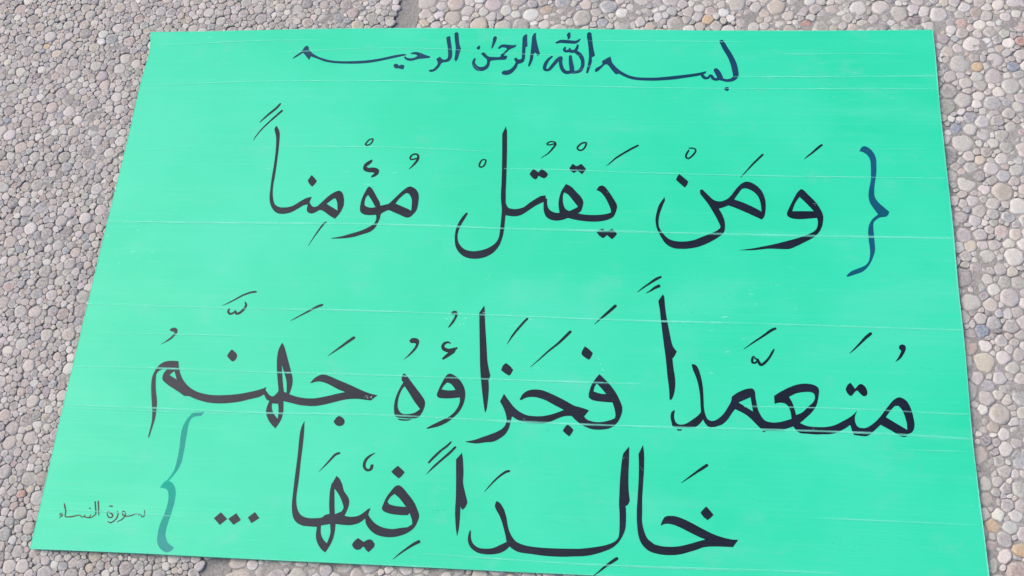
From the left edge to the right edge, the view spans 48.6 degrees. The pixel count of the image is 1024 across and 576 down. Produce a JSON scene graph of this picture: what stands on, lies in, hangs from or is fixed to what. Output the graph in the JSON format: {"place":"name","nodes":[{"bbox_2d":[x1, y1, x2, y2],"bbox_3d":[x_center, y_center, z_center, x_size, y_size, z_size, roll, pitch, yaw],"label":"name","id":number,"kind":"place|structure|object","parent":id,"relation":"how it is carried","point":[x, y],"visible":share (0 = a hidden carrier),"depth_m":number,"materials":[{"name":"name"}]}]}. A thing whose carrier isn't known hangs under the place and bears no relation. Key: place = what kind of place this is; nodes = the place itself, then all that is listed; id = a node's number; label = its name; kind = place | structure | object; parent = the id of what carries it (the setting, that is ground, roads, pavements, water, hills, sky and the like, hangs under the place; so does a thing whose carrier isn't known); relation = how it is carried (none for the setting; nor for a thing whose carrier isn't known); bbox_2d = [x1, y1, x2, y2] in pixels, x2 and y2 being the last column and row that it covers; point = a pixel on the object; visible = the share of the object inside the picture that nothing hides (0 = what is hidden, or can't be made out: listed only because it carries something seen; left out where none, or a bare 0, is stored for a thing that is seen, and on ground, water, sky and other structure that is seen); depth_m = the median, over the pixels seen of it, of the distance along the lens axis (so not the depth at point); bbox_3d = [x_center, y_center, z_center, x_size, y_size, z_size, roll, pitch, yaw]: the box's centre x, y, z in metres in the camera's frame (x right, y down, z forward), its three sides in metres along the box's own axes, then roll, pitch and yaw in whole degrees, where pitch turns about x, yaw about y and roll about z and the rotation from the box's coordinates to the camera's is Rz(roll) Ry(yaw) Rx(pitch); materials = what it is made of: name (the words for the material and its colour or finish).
{"place":"outdoors","nodes":[
{"label":"outdoors","id":0,"kind":"place"},
{"bbox_2d":[0,0,401,575],"bbox_3d":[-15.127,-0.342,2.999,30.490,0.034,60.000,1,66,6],"label":"pavement","id":1,"kind":"structure","parent":0,"point":[92,116],"depth_m":1.43,"materials":[{"name":"grey stone"}]},
{"bbox_2d":[226,0,1023,575],"bbox_3d":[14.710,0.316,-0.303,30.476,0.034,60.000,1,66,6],"label":"pavement","id":2,"kind":"structure","parent":0,"point":[985,468],"depth_m":1.32,"materials":[{"name":"grey stone"}]},
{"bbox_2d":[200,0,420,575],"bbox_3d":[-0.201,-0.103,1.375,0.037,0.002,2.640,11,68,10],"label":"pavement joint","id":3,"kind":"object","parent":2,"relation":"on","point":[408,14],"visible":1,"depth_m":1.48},
{"bbox_2d":[30,28,988,575],"bbox_3d":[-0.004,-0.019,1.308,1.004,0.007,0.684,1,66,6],"label":"sign board","id":4,"kind":"object","parent":2,"relation":"on","point":[614,302],"visible":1,"depth_m":1.28,"materials":[{"name":"green paper"}]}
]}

